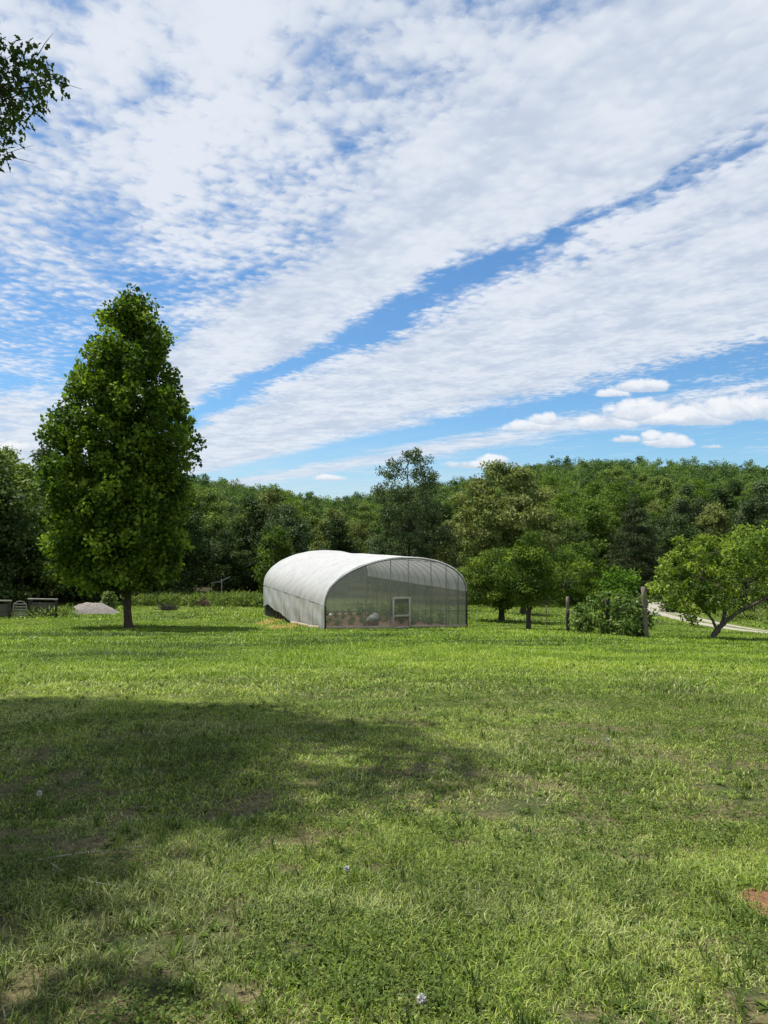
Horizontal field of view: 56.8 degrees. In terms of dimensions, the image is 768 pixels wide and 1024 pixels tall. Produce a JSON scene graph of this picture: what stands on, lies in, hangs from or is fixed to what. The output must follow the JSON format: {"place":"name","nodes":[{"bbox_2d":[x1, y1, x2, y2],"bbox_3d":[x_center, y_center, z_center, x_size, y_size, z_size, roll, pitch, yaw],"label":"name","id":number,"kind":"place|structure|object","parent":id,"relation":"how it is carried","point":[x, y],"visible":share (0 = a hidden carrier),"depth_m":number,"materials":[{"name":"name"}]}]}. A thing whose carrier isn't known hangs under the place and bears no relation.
{"place":"outdoors","nodes":[
{"label":"outdoors","id":0,"kind":"place"},
{"bbox_2d":[0,484,767,1023],"bbox_3d":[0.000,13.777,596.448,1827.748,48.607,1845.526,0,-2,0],"label":"ground","id":1,"kind":"structure","parent":0,"point":[64,844],"depth_m":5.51,"materials":[{"name":"green plant"}]},
{"bbox_2d":[0,600,11,617],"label":"fence panel","id":2,"kind":"object","parent":1,"relation":"on","point":[5,609],"visible":0.91,"depth_m":58.78,"materials":[{"name":"grey wood"}]},
{"bbox_2d":[0,474,18,520],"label":"woodland tree","id":3,"kind":"object","parent":1,"relation":"on","point":[3,511],"visible":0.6,"depth_m":69.60,"materials":[{"name":"green plant"}]},
{"bbox_2d":[0,448,23,469],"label":"woodland tree","id":4,"kind":"object","parent":1,"relation":"on","point":[14,461],"visible":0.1,"depth_m":82.18,"materials":[{"name":"green plant"}]},
{"bbox_2d":[0,446,33,594],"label":"woodland tree","id":5,"kind":"object","parent":1,"relation":"on","point":[11,449],"visible":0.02,"depth_m":87.97,"materials":[{"name":"green plant"}]},
{"bbox_2d":[13,601,26,616],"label":"gate","id":6,"kind":"structure","parent":1,"relation":"on","point":[16,603],"depth_m":59.37,"materials":[{"name":"grey metal"}]},
{"bbox_2d":[0,445,46,605],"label":"woodland tree","id":7,"kind":"object","parent":1,"relation":"on","point":[18,549],"visible":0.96,"depth_m":70.71,"materials":[{"name":"green plant"}]},
{"bbox_2d":[0,462,75,605],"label":"woodland tree","id":8,"kind":"object","parent":1,"relation":"on","point":[22,476],"visible":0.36,"depth_m":74.93,"materials":[{"name":"green plant"}]},
{"bbox_2d":[0,23,79,172],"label":"shade tree","id":9,"kind":"object","parent":1,"relation":"on","point":[6,94],"visible":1,"depth_m":9.26,"materials":[{"name":"green plant"}]},
{"bbox_2d":[28,598,57,617],"bbox_3d":[-28.972,8.246,60.281,2.517,1.834,0.200,0,-2,0],"label":"fence panel","id":10,"kind":"object","parent":1,"relation":"on","point":[37,605],"visible":0.66,"depth_m":60.28,"materials":[{"name":"grey wood"}]},
{"bbox_2d":[26,444,60,596],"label":"woodland tree","id":11,"kind":"object","parent":1,"relation":"on","point":[38,454],"visible":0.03,"depth_m":89.10,"materials":[{"name":"green plant"}]},
{"bbox_2d":[22,603,78,617],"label":"fence weeds","id":12,"kind":"object","parent":1,"relation":"on","point":[63,610],"visible":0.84,"depth_m":59.80,"materials":[{"name":"green plant"}]},
{"bbox_2d":[12,474,89,602],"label":"woodland tree","id":13,"kind":"object","parent":1,"relation":"on","point":[68,594],"visible":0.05,"depth_m":80.38,"materials":[{"name":"green plant"}]},
{"bbox_2d":[59,522,122,602],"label":"woodland tree","id":14,"kind":"object","parent":1,"relation":"on","point":[96,596],"visible":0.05,"depth_m":81.70,"materials":[{"name":"green plant"}]},
{"bbox_2d":[38,845,147,860],"bbox_3d":[-1.771,2.093,4.360,0.634,0.038,0.121,1,-2,-31],"label":"twig","id":15,"kind":"object","parent":1,"relation":"on","point":[85,853],"visible":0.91,"depth_m":4.34,"materials":[{"name":"brown wood"}]},
{"bbox_2d":[73,602,119,613],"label":"gravel heap","id":16,"kind":"object","parent":1,"relation":"on","point":[92,608],"visible":0.91,"depth_m":66.02,"materials":[{"name":"grey gravel"}]},
{"bbox_2d":[99,588,119,609],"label":"shrub","id":17,"kind":"object","parent":1,"relation":"on","point":[108,600],"visible":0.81,"depth_m":69.53,"materials":[{"name":"green plant"}]},
{"bbox_2d":[31,283,206,627],"bbox_3d":[-17.535,-3.750,47.560,10.994,23.600,10.877,0,-2,0],"label":"lawn tree","id":18,"kind":"object","parent":1,"relation":"on","point":[103,488],"visible":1,"depth_m":45.34,"materials":[{"name":"green plant"}]},
{"bbox_2d":[154,603,178,610],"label":"brush pile","id":19,"kind":"object","parent":1,"relation":"on","point":[167,607],"visible":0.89,"depth_m":71.62,"materials":[{"name":"brown wood"}]},
{"bbox_2d":[154,480,223,592],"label":"woodland tree","id":20,"kind":"object","parent":1,"relation":"on","point":[196,555],"visible":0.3,"depth_m":86.94,"materials":[{"name":"green plant"}]},
{"bbox_2d":[119,587,263,607],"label":"tall weeds","id":21,"kind":"object","parent":1,"relation":"on","point":[233,598],"visible":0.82,"depth_m":77.59,"materials":[{"name":"green plant"}]},
{"bbox_2d":[193,597,211,606],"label":"brush pile","id":22,"kind":"object","parent":1,"relation":"on","point":[200,601],"visible":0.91,"depth_m":77.62,"materials":[{"name":"brown wood"}]},
{"bbox_2d":[182,483,223,580],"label":"woodland tree","id":23,"kind":"object","parent":1,"relation":"on","point":[196,489],"visible":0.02,"depth_m":118.84,"materials":[{"name":"green plant"}]},
{"bbox_2d":[189,488,241,584],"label":"woodland tree","id":24,"kind":"object","parent":1,"relation":"on","point":[208,497],"visible":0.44,"depth_m":112.54,"materials":[{"name":"green plant"}]},
{"bbox_2d":[202,528,252,594],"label":"woodland tree","id":25,"kind":"object","parent":1,"relation":"on","point":[229,560],"visible":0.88,"depth_m":92.14,"materials":[{"name":"green plant"}]},
{"bbox_2d":[222,503,236,518],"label":"woodland tree","id":26,"kind":"object","parent":1,"relation":"on","point":[231,508],"visible":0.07,"depth_m":170.81,"materials":[{"name":"green plant"}]},
{"bbox_2d":[220,494,271,589],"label":"woodland tree","id":27,"kind":"object","parent":1,"relation":"on","point":[254,516],"visible":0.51,"depth_m":103.06,"materials":[{"name":"green plant"}]},
{"bbox_2d":[243,489,297,575],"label":"woodland tree","id":28,"kind":"object","parent":1,"relation":"on","point":[275,500],"visible":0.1,"depth_m":114.76,"materials":[{"name":"green plant"}]},
{"bbox_2d":[251,524,298,590],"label":"lime tree","id":29,"kind":"object","parent":1,"relation":"on","point":[275,554],"visible":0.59,"depth_m":86.31,"materials":[{"name":"green plant"}]},
{"bbox_2d":[246,505,310,579],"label":"woodland tree","id":30,"kind":"object","parent":1,"relation":"on","point":[276,516],"visible":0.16,"depth_m":97.67,"materials":[{"name":"green plant"}]},
{"bbox_2d":[256,483,307,521],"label":"woodland tree","id":31,"kind":"object","parent":1,"relation":"on","point":[286,499],"visible":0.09,"depth_m":132.14,"materials":[{"name":"green plant"}]},
{"bbox_2d":[263,503,314,581],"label":"woodland tree","id":32,"kind":"object","parent":1,"relation":"on","point":[299,544],"visible":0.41,"depth_m":91.48,"materials":[{"name":"green plant"}]},
{"bbox_2d":[282,490,301,517],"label":"woodland tree","id":33,"kind":"object","parent":1,"relation":"on","point":[292,494],"visible":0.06,"depth_m":165.51,"materials":[{"name":"green plant"}]},
{"bbox_2d":[299,507,324,547],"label":"woodland tree","id":34,"kind":"object","parent":1,"relation":"on","point":[313,515],"visible":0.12,"depth_m":116.96,"materials":[{"name":"green plant"}]},
{"bbox_2d":[307,507,365,553],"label":"woodland tree","id":35,"kind":"object","parent":1,"relation":"on","point":[323,522],"visible":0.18,"depth_m":107.44,"materials":[{"name":"green plant"}]},
{"bbox_2d":[316,517,365,552],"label":"woodland tree","id":36,"kind":"object","parent":1,"relation":"on","point":[345,543],"visible":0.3,"depth_m":93.97,"materials":[{"name":"green plant"}]},
{"bbox_2d":[347,520,376,552],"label":"woodland tree","id":37,"kind":"object","parent":1,"relation":"on","point":[363,532],"visible":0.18,"depth_m":117.98,"materials":[{"name":"green plant"}]},
{"bbox_2d":[348,502,376,538],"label":"woodland tree","id":38,"kind":"object","parent":1,"relation":"on","point":[362,507],"visible":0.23,"depth_m":163.26,"materials":[{"name":"green plant"}]},
{"bbox_2d":[263,550,467,629],"bbox_3d":[-2.683,6.443,57.175,10.490,6.354,22.029,1,-2,-20],"label":"greenhouse","id":39,"kind":"object","parent":1,"relation":"on","point":[308,588],"visible":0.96,"depth_m":54.86,"materials":[{"name":"plastic"}]},
{"bbox_2d":[392,597,410,628],"bbox_3d":[1.173,6.777,47.324,1.306,2.190,0.147,1,-2,-20],"label":"door","id":40,"kind":"structure","parent":39,"relation":"in","point":[401,605],"depth_m":47.35,"materials":[{"name":"beige paint"}]},
{"bbox_2d":[359,515,402,575],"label":"woodland tree","id":41,"kind":"object","parent":1,"relation":"on","point":[382,535],"visible":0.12,"depth_m":103.39,"materials":[{"name":"green plant"}]},
{"bbox_2d":[0,670,767,1023],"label":"clover","id":42,"kind":"object","parent":1,"relation":"on","point":[360,978],"visible":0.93,"depth_m":4.26,"materials":[{"name":"green plant"}]},
{"bbox_2d":[326,612,444,625],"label":"greenhouse soil","id":43,"kind":"structure","parent":1,"relation":"on","point":[358,623],"depth_m":54.96,"materials":[{"name":"brown soil"}]},
{"bbox_2d":[364,447,453,560],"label":"airy tree","id":44,"kind":"object","parent":1,"relation":"on","point":[429,520],"visible":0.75,"depth_m":85.71,"materials":[{"name":"green plant"}]},
{"bbox_2d":[388,509,437,558],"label":"woodland tree","id":45,"kind":"object","parent":1,"relation":"on","point":[405,545],"visible":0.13,"depth_m":96.91,"materials":[{"name":"green plant"}]},
{"bbox_2d":[417,993,426,1011],"bbox_3d":[0.146,1.906,2.750,0.042,0.081,0.042,0,-2,0],"label":"dandelion","id":46,"kind":"object","parent":1,"relation":"on","point":[421,997],"visible":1,"depth_m":2.75,"materials":[{"name":"white plant"}]},
{"bbox_2d":[432,501,455,550],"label":"woodland tree","id":47,"kind":"object","parent":1,"relation":"on","point":[447,506],"visible":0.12,"depth_m":126.48,"materials":[{"name":"green plant"}]},
{"bbox_2d":[438,494,470,514],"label":"woodland tree","id":48,"kind":"object","parent":1,"relation":"on","point":[455,506],"visible":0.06,"depth_m":166.90,"materials":[{"name":"green plant"}]},
{"bbox_2d":[446,513,471,566],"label":"woodland tree","id":49,"kind":"object","parent":1,"relation":"on","point":[455,556],"visible":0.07,"depth_m":104.73,"materials":[{"name":"green plant"}]},
{"bbox_2d":[157,455,767,521],"bbox_3d":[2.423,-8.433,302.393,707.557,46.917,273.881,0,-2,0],"label":"hillside wood","id":50,"kind":"object","parent":1,"relation":"on","point":[580,475],"visible":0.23,"depth_m":305.28,"materials":[{"name":"green plant"}]},
{"bbox_2d":[457,516,493,563],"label":"woodland tree","id":51,"kind":"object","parent":1,"relation":"on","point":[479,526],"visible":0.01,"depth_m":95.78,"materials":[{"name":"green plant"}]},
{"bbox_2d":[458,547,543,621],"bbox_3d":[9.745,5.940,57.776,7.744,6.373,6.415,0,-2,0],"label":"fruit tree","id":52,"kind":"object","parent":1,"relation":"on","point":[500,600],"visible":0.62,"depth_m":57.03,"materials":[{"name":"green plant"}]},
{"bbox_2d":[426,459,577,592],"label":"broad tree","id":53,"kind":"object","parent":1,"relation":"on","point":[520,516],"visible":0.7,"depth_m":83.51,"materials":[{"name":"green plant"}]},
{"bbox_2d":[513,501,560,594],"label":"woodland tree","id":54,"kind":"object","parent":1,"relation":"on","point":[543,529],"visible":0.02,"depth_m":93.71,"materials":[{"name":"green plant"}]},
{"bbox_2d":[492,528,596,628],"bbox_3d":[10.513,4.496,47.040,6.665,6.977,4.849,0,-2,0],"label":"fruit tree","id":55,"kind":"object","parent":1,"relation":"on","point":[532,555],"visible":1,"depth_m":46.36,"materials":[{"name":"green plant"}]},
{"bbox_2d":[529,473,570,502],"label":"woodland tree","id":56,"kind":"object","parent":1,"relation":"on","point":[547,480],"visible":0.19,"depth_m":186.24,"materials":[{"name":"green plant"}]},
{"bbox_2d":[552,475,575,487],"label":"woodland tree","id":57,"kind":"object","parent":1,"relation":"on","point":[564,481],"visible":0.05,"depth_m":203.22,"materials":[{"name":"green plant"}]},
{"bbox_2d":[550,487,589,518],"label":"woodland tree","id":58,"kind":"object","parent":1,"relation":"on","point":[574,492],"visible":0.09,"depth_m":139.67,"materials":[{"name":"green plant"}]},
{"bbox_2d":[547,491,594,553],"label":"woodland tree","id":59,"kind":"object","parent":1,"relation":"on","point":[570,509],"visible":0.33,"depth_m":110.96,"materials":[{"name":"green plant"}]},
{"bbox_2d":[555,518,598,587],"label":"woodland tree","id":60,"kind":"object","parent":1,"relation":"on","point":[570,537],"visible":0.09,"depth_m":97.21,"materials":[{"name":"green plant"}]},
{"bbox_2d":[547,539,608,623],"bbox_3d":[15.486,5.693,56.739,4.964,7.081,6.651,-1,-2,27],"label":"fruit tree","id":61,"kind":"object","parent":1,"relation":"on","point":[597,573],"visible":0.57,"depth_m":55.99,"materials":[{"name":"green plant"}]},
{"bbox_2d":[568,602,598,633],"bbox_3d":[11.632,6.174,41.278,1.847,2.055,2.033,-1,-2,21],"label":"bush","id":62,"kind":"object","parent":1,"relation":"on","point":[580,616],"visible":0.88,"depth_m":41.06,"materials":[{"name":"green plant"}]},
{"bbox_2d":[565,498,621,589],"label":"woodland tree","id":63,"kind":"object","parent":1,"relation":"on","point":[598,529],"visible":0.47,"depth_m":101.49,"materials":[{"name":"green plant"}]},
{"bbox_2d":[577,479,619,511],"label":"woodland tree","id":64,"kind":"object","parent":1,"relation":"on","point":[588,491],"visible":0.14,"depth_m":153.78,"materials":[{"name":"green plant"}]},
{"bbox_2d":[588,589,611,633],"bbox_3d":[12.528,5.809,40.841,1.168,2.816,1.818,1,-2,-19],"label":"vine","id":65,"kind":"object","parent":1,"relation":"on","point":[599,596],"visible":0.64,"depth_m":40.70,"materials":[{"name":"green plant"}]},
{"bbox_2d":[605,598,609,633],"bbox_3d":[12.701,6.045,40.353,0.281,2.305,0.246,0,-2,0],"label":"post","id":66,"kind":"object","parent":1,"relation":"on","point":[606,613],"visible":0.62,"depth_m":40.28,"materials":[{"name":"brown wood"}]},
{"bbox_2d":[578,590,658,620],"bbox_3d":[13.067,5.150,39.591,1.776,1.616,4.462,1,-2,-43],"label":"vine","id":67,"kind":"object","parent":66,"relation":"attached to","point":[624,597],"visible":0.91,"depth_m":39.59,"materials":[{"name":"green plant"}]},
{"bbox_2d":[589,563,641,631],"bbox_3d":[15.039,5.685,45.718,3.072,4.716,2.730,0,-2,-13],"label":"young tree","id":68,"kind":"object","parent":1,"relation":"on","point":[609,578],"visible":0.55,"depth_m":45.67,"materials":[{"name":"green plant"}]},
{"bbox_2d":[598,596,632,634],"bbox_3d":[13.294,5.957,39.910,2.179,2.542,1.840,-1,-2,39],"label":"vine","id":69,"kind":"object","parent":1,"relation":"on","point":[612,627],"visible":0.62,"depth_m":39.82,"materials":[{"name":"green plant"}]},
{"bbox_2d":[604,514,628,571],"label":"woodland tree","id":70,"kind":"object","parent":1,"relation":"on","point":[614,521],"visible":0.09,"depth_m":108.14,"materials":[{"name":"green plant"}]},
{"bbox_2d":[601,466,634,492],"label":"woodland tree","id":71,"kind":"object","parent":1,"relation":"on","point":[620,472],"visible":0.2,"depth_m":211.04,"materials":[{"name":"green plant"}]},
{"bbox_2d":[591,479,658,544],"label":"woodland tree","id":72,"kind":"object","parent":1,"relation":"on","point":[613,501],"visible":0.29,"depth_m":121.44,"materials":[{"name":"green plant"}]},
{"bbox_2d":[614,603,654,636],"bbox_3d":[13.678,5.995,38.917,2.191,2.129,1.659,0,-2,0],"label":"vine","id":73,"kind":"object","parent":1,"relation":"on","point":[626,623],"visible":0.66,"depth_m":38.72,"materials":[{"name":"green plant"}]},
{"bbox_2d":[602,494,668,597],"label":"conifer","id":74,"kind":"object","parent":1,"relation":"on","point":[633,541],"visible":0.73,"depth_m":91.24,"materials":[{"name":"green plant"}]},
{"bbox_2d":[620,511,664,582],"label":"woodland tree","id":75,"kind":"object","parent":1,"relation":"on","point":[648,536],"visible":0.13,"depth_m":98.29,"materials":[{"name":"green plant"}]},
{"bbox_2d":[634,473,653,508],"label":"woodland tree","id":76,"kind":"object","parent":1,"relation":"on","point":[642,479],"visible":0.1,"depth_m":209.37,"materials":[{"name":"green plant"}]},
{"bbox_2d":[641,587,648,637],"bbox_3d":[14.001,5.489,38.067,0.405,2.964,0.258,0,-2,0],"label":"post","id":77,"kind":"object","parent":1,"relation":"on","point":[644,605],"visible":0.9,"depth_m":37.98,"materials":[{"name":"grey wood"}]},
{"bbox_2d":[630,590,651,637],"bbox_3d":[13.868,5.555,38.299,1.046,2.630,1.008,-1,-2,29],"label":"vine","id":78,"kind":"object","parent":77,"relation":"attached to","point":[640,632],"visible":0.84,"depth_m":38.27,"materials":[{"name":"green plant"}]},
{"bbox_2d":[645,500,664,520],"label":"woodland tree","id":79,"kind":"object","parent":1,"relation":"on","point":[654,506],"visible":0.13,"depth_m":168.84,"materials":[{"name":"green plant"}]},
{"bbox_2d":[645,510,666,532],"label":"woodland tree","id":80,"kind":"object","parent":1,"relation":"on","point":[654,515],"visible":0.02,"depth_m":136.25,"materials":[{"name":"green plant"}]},
{"bbox_2d":[641,475,678,507],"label":"woodland tree","id":81,"kind":"object","parent":1,"relation":"on","point":[654,481],"visible":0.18,"depth_m":199.36,"materials":[{"name":"green plant"}]},
{"bbox_2d":[643,516,677,583],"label":"woodland tree","id":82,"kind":"object","parent":1,"relation":"on","point":[659,520],"visible":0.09,"depth_m":112.29,"materials":[{"name":"green plant"}]},
{"bbox_2d":[654,477,675,512],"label":"woodland tree","id":83,"kind":"object","parent":1,"relation":"on","point":[661,491],"visible":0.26,"depth_m":189.45,"materials":[{"name":"green plant"}]},
{"bbox_2d":[655,590,686,611],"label":"shrub","id":84,"kind":"object","parent":1,"relation":"on","point":[666,607],"visible":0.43,"depth_m":71.36,"materials":[{"name":"green plant"}]},
{"bbox_2d":[654,514,714,590],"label":"woodland tree","id":85,"kind":"object","parent":1,"relation":"on","point":[673,532],"visible":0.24,"depth_m":102.11,"materials":[{"name":"green plant"}]},
{"bbox_2d":[660,482,710,555],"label":"woodland tree","id":86,"kind":"object","parent":1,"relation":"on","point":[684,509],"visible":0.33,"depth_m":125.57,"materials":[{"name":"green plant"}]},
{"bbox_2d":[672,476,706,493],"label":"woodland tree","id":87,"kind":"object","parent":1,"relation":"on","point":[683,480],"visible":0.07,"depth_m":201.10,"materials":[{"name":"green plant"}]},
{"bbox_2d":[670,573,711,602],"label":"shrub","id":88,"kind":"object","parent":1,"relation":"on","point":[688,580],"visible":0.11,"depth_m":82.93,"materials":[{"name":"green plant"}]},
{"bbox_2d":[667,477,726,527],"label":"woodland tree","id":89,"kind":"object","parent":1,"relation":"on","point":[699,491],"visible":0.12,"depth_m":137.31,"materials":[{"name":"green plant"}]},
{"bbox_2d":[645,520,767,637],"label":"fruit tree","id":90,"kind":"object","parent":1,"relation":"on","point":[743,549],"visible":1,"depth_m":38.86,"materials":[{"name":"green plant"}]},
{"bbox_2d":[691,501,734,580],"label":"woodland tree","id":91,"kind":"object","parent":1,"relation":"on","point":[717,518],"visible":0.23,"depth_m":118.39,"materials":[{"name":"green plant"}]},
{"bbox_2d":[697,486,740,553],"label":"woodland tree","id":92,"kind":"object","parent":1,"relation":"on","point":[720,494],"visible":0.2,"depth_m":131.37,"materials":[{"name":"green plant"}]},
{"bbox_2d":[698,598,767,623],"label":"roadside weeds","id":93,"kind":"object","parent":1,"relation":"on","point":[758,611],"visible":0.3,"depth_m":64.48,"materials":[{"name":"green plant"}]},
{"bbox_2d":[726,481,743,497],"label":"woodland tree","id":94,"kind":"object","parent":1,"relation":"on","point":[734,485],"visible":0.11,"depth_m":203.10,"materials":[{"name":"green plant"}]},
{"bbox_2d":[720,512,755,587],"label":"woodland tree","id":95,"kind":"object","parent":1,"relation":"on","point":[733,529],"visible":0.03,"depth_m":101.72,"materials":[{"name":"green plant"}]},
{"bbox_2d":[725,583,757,617],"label":"shrub","id":96,"kind":"object","parent":1,"relation":"on","point":[743,604],"visible":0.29,"depth_m":67.00,"materials":[{"name":"green plant"}]},
{"bbox_2d":[717,499,767,578],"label":"woodland tree","id":97,"kind":"object","parent":1,"relation":"on","point":[731,512],"visible":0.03,"depth_m":122.15,"materials":[{"name":"green plant"}]},
{"bbox_2d":[732,479,767,578],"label":"woodland tree","id":98,"kind":"object","parent":1,"relation":"on","point":[751,512],"visible":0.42,"depth_m":111.38,"materials":[{"name":"green plant"}]},
{"bbox_2d":[740,477,767,498],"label":"woodland tree","id":99,"kind":"object","parent":1,"relation":"on","point":[744,491],"visible":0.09,"depth_m":153.92,"materials":[{"name":"green plant"}]},
{"bbox_2d":[741,531,767,589],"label":"woodland tree","id":100,"kind":"object","parent":1,"relation":"on","point":[751,577],"visible":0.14,"depth_m":94.70,"materials":[{"name":"green plant"}]},
{"bbox_2d":[748,578,767,611],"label":"shrub","id":101,"kind":"object","parent":1,"relation":"on","point":[765,601],"visible":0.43,"depth_m":71.19,"materials":[{"name":"green plant"}]},
{"bbox_2d":[0,0,767,502],"label":"sky","id":102,"kind":"structure","parent":0,"point":[466,234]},
{"bbox_2d":[647,602,767,632],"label":"driveway","id":103,"kind":"structure","parent":0,"point":[673,615],"depth_m":63.24,"materials":[{"name":"beige gravel"}]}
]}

